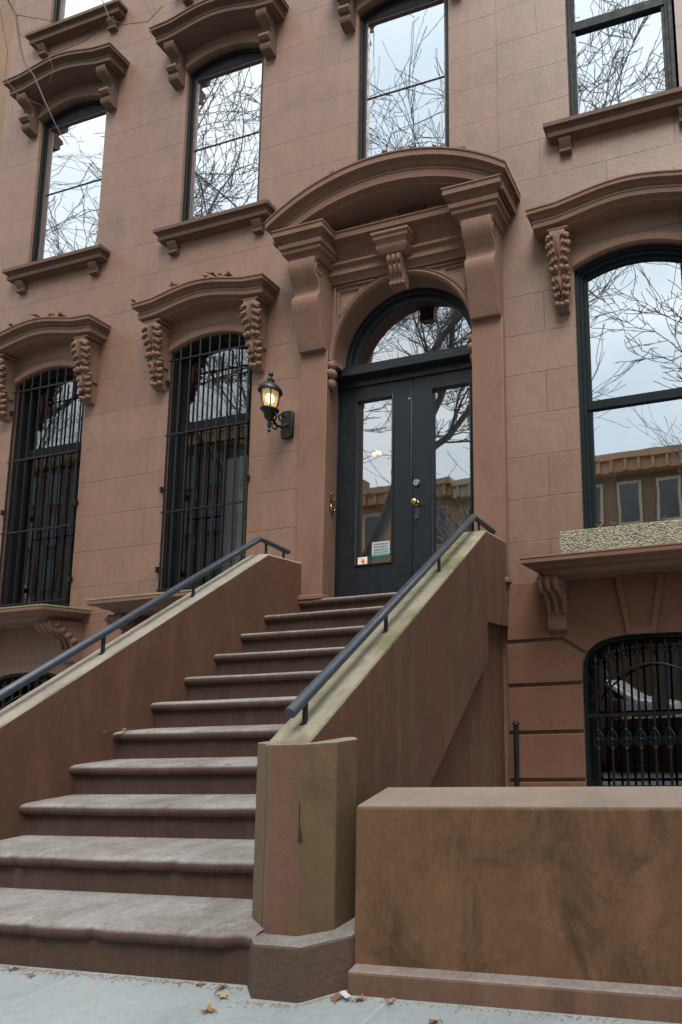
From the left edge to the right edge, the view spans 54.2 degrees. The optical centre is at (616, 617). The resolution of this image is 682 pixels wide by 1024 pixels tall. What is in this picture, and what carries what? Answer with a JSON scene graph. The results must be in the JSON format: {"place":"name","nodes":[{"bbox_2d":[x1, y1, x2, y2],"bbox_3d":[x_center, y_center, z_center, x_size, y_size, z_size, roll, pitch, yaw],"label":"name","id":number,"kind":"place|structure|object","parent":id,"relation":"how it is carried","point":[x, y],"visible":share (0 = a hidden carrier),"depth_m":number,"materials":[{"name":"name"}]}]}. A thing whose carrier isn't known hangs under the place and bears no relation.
{"place":"outdoors","nodes":[
{"label":"outdoors","id":0,"kind":"place"},
{"bbox_2d":[0,964,679,1023],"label":"sidewalk","id":1,"kind":"structure","parent":0,"point":[39,997],"depth_m":2.11,"materials":[{"name":"grey concrete"}]},
{"bbox_2d":[199,1004,217,1012],"bbox_3d":[-1.515,1.451,2.083,0.083,0.016,0.050,8,-2,-1],"label":"dry leaf","id":2,"kind":"object","parent":1,"relation":"on","point":[209,1008],"visible":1,"depth_m":2.09,"materials":[{"name":"brown plant"}]},
{"bbox_2d":[215,992,228,998],"bbox_3d":[-1.532,1.464,2.181,0.075,0.014,0.047,7,-5,13],"label":"dry leaf","id":3,"kind":"object","parent":1,"relation":"on","point":[223,994],"visible":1,"depth_m":2.19,"materials":[{"name":"beige plant"}]},
{"bbox_2d":[0,530,508,1002],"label":"stoop","id":4,"kind":"object","parent":1,"relation":"on","point":[196,821],"visible":0.93,"depth_m":3.28,"materials":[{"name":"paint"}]},
{"bbox_2d":[103,727,120,732],"bbox_3d":[-3.416,0.756,3.815,0.110,0.028,0.069,-8,-5,-45],"label":"dry leaf","id":5,"kind":"object","parent":4,"relation":"on","point":[114,728],"visible":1,"depth_m":3.81,"materials":[{"name":"brown plant"}]},
{"bbox_2d":[0,536,290,700],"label":"handrail","id":6,"kind":"object","parent":4,"relation":"on","point":[31,676],"visible":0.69,"depth_m":4.07,"materials":[{"name":"metal"}]},
{"bbox_2d":[284,514,495,724],"bbox_3d":[-1.290,-0.190,3.787,0.092,1.624,2.630,-3,-7,7],"label":"handrail","id":7,"kind":"object","parent":4,"relation":"on","point":[300,701],"visible":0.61,"depth_m":3.07,"materials":[{"name":"metal"}]},
{"bbox_2d":[0,966,655,1023],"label":"grit","id":8,"kind":"object","parent":1,"relation":"on","point":[247,1002],"visible":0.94,"depth_m":2.24,"materials":[{"name":"gravel"}]},
{"bbox_2d":[329,990,341,1003],"bbox_3d":[-1.065,1.438,2.138,0.046,0.016,0.077,-7,6,-9],"label":"dry leaf","id":9,"kind":"object","parent":1,"relation":"on","point":[335,997],"visible":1,"depth_m":2.13,"materials":[{"name":"brown plant"}]},
{"bbox_2d":[339,990,350,998],"bbox_3d":[-1.031,1.428,2.134,0.020,0.002,0.065,4,-10,-45],"label":"paper scrap","id":10,"kind":"object","parent":1,"relation":"on","point":[344,994],"visible":1,"depth_m":2.13,"materials":[{"name":"white paper"}]},
{"bbox_2d":[351,994,366,1002],"bbox_3d":[-0.969,1.433,2.117,0.064,0.014,0.045,-13,-4,-18],"label":"dry leaf","id":11,"kind":"object","parent":1,"relation":"on","point":[361,997],"visible":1,"depth_m":2.12,"materials":[{"name":"brown plant"}]},
{"bbox_2d":[384,997,395,1005],"bbox_3d":[-0.846,1.424,2.096,0.052,0.017,0.087,15,-23,-19],"label":"dry leaf","id":12,"kind":"object","parent":1,"relation":"on","point":[388,1001],"visible":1,"depth_m":2.09,"materials":[{"name":"beige plant"}]},
{"bbox_2d":[429,1019,442,1023],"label":"dry leaf","id":13,"kind":"object","parent":1,"relation":"on","point":[431,1021],"visible":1,"depth_m":1.95,"materials":[{"name":"brown plant"}]},
{"bbox_2d":[347,786,681,1023],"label":"garden wall","id":14,"kind":"structure","parent":1,"relation":"on","point":[566,900],"depth_m":2.12,"materials":[{"name":"brown stone"}]},
{"bbox_2d":[512,721,519,786],"bbox_3d":[-0.872,1.341,4.901,0.060,0.865,0.060,-4,-7,12],"label":"metal post","id":15,"kind":"object","parent":1,"relation":"on","point":[515,724],"visible":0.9,"depth_m":4.90,"materials":[{"name":"black metal"}]},
{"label":"ground","id":16,"kind":"structure","parent":0,"visible":0},
{"bbox_2d":[0,0,15,155],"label":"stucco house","id":17,"kind":"structure","parent":16,"relation":"on","point":[7,13],"depth_m":7.76,"materials":[{"name":"beige paint"}]},
{"bbox_2d":[0,0,681,786],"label":"brownstone house","id":18,"kind":"structure","parent":16,"relation":"on","point":[354,302],"depth_m":6.40,"materials":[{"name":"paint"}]},
{"bbox_2d":[0,672,55,709],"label":"window","id":19,"kind":"structure","parent":18,"relation":"in","point":[5,680],"depth_m":6.45,"materials":[{"name":"black paint"}]},
{"bbox_2d":[0,368,81,607],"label":"window","id":20,"kind":"structure","parent":18,"relation":"in","point":[26,453],"depth_m":6.74,"materials":[{"name":"black paint"}]},
{"bbox_2d":[31,101,105,261],"bbox_3d":[-6.948,-5.520,7.228,1.120,2.309,0.130,-4,-7,12],"label":"window","id":21,"kind":"structure","parent":18,"relation":"in","point":[69,185],"depth_m":7.23,"materials":[{"name":"clear glass"}]},
{"bbox_2d":[53,0,110,22],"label":"window","id":22,"kind":"structure","parent":18,"relation":"in","point":[63,9],"depth_m":7.60,"materials":[{"name":"clear glass"}]},
{"bbox_2d":[155,334,251,591],"bbox_3d":[-4.460,-1.686,6.275,1.170,3.004,0.330,-4,-7,12],"label":"window","id":23,"kind":"structure","parent":18,"relation":"in","point":[235,523],"depth_m":6.26,"materials":[{"name":"black paint"}]},
{"bbox_2d":[182,48,263,221],"bbox_3d":[-4.638,-5.680,6.724,1.120,2.309,0.130,-4,-7,12],"label":"window","id":24,"kind":"structure","parent":18,"relation":"in","point":[223,143],"depth_m":6.72,"materials":[{"name":"clear glass"}]},
{"bbox_2d":[258,371,293,438],"bbox_3d":[-3.522,-2.198,5.799,0.224,0.665,0.360,-4,-7,12],"label":"wall lamp","id":25,"kind":"object","parent":18,"relation":"attached to","point":[270,391],"visible":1,"depth_m":5.72,"materials":[{"name":"black metal"}]},
{"bbox_2d":[330,492,335,511],"bbox_3d":[-2.942,-1.200,5.819,0.018,0.207,0.079,-4,-7,12],"label":"brass number","id":26,"kind":"object","parent":18,"relation":"attached to","point":[331,507],"visible":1,"depth_m":5.82,"materials":[{"name":"gold metal"}]},
{"bbox_2d":[336,379,412,596],"bbox_3d":[-2.534,-1.356,5.895,0.882,2.285,0.062,-4,-7,12],"label":"door","id":27,"kind":"structure","parent":18,"relation":"in","point":[354,577],"depth_m":5.86,"materials":[{"name":"grey paint"}]},
{"bbox_2d":[334,287,471,597],"bbox_3d":[-2.126,-1.892,5.843,1.860,3.330,0.200,-4,-7,12],"label":"door frame","id":28,"kind":"structure","parent":18,"relation":"in","point":[355,375],"depth_m":5.96,"materials":[{"name":"grey paint"}]},
{"bbox_2d":[358,0,448,160],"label":"window","id":29,"kind":"structure","parent":18,"relation":"in","point":[404,78],"depth_m":6.22,"materials":[{"name":"clear glass"}]},
{"bbox_2d":[411,368,473,575],"bbox_3d":[-1.676,-1.420,5.673,0.882,2.285,0.131,-4,-7,12],"label":"door","id":30,"kind":"structure","parent":18,"relation":"in","point":[424,388],"depth_m":5.77,"materials":[{"name":"grey paint"}]},
{"bbox_2d":[496,0,681,786],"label":"brownstone house","id":31,"kind":"structure","parent":16,"relation":"on","point":[590,119],"depth_m":5.27,"materials":[{"name":"brown stone"}]},
{"bbox_2d":[559,519,681,552],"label":"planter box","id":32,"kind":"object","parent":31,"relation":"on","point":[642,534],"visible":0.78,"depth_m":4.64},
{"bbox_2d":[595,519,617,526],"bbox_3d":[-0.080,-0.759,4.784,0.204,0.138,0.154,4,-9,-41],"label":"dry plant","id":33,"kind":"object","parent":32,"relation":"in","point":[610,523],"visible":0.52,"depth_m":4.75,"materials":[{"name":"brown plant"}]},
{"bbox_2d":[654,514,665,520],"bbox_3d":[0.360,-0.792,4.720,0.116,0.150,0.143,-1,-7,-9],"label":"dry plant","id":34,"kind":"object","parent":32,"relation":"in","point":[661,519],"visible":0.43,"depth_m":4.69,"materials":[{"name":"brown plant"}]},
{"bbox_2d":[566,0,676,115],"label":"window","id":35,"kind":"structure","parent":31,"relation":"in","point":[619,51],"depth_m":5.65,"materials":[{"name":"clear glass"}]},
{"bbox_2d":[575,244,681,528],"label":"window","id":36,"kind":"structure","parent":31,"relation":"in","point":[629,300],"depth_m":5.24,"materials":[{"name":"clear glass"}]},
{"bbox_2d":[583,633,681,786],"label":"window grille","id":37,"kind":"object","parent":31,"relation":"in","point":[594,743],"depth_m":4.87,"materials":[{"name":"black metal"}]},
{"bbox_3d":[-4.938,-10.239,-2.327,15.092,22.553,8.518,-4,-7,12],"label":"street tree","id":38,"kind":"object","parent":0,"visible":0},
{"bbox_2d":[0,0,162,144],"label":"tree branch","id":39,"kind":"object","parent":38,"relation":"attached to","point":[17,26],"visible":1,"depth_m":5.99,"materials":[{"name":"brown plant"}]}
]}

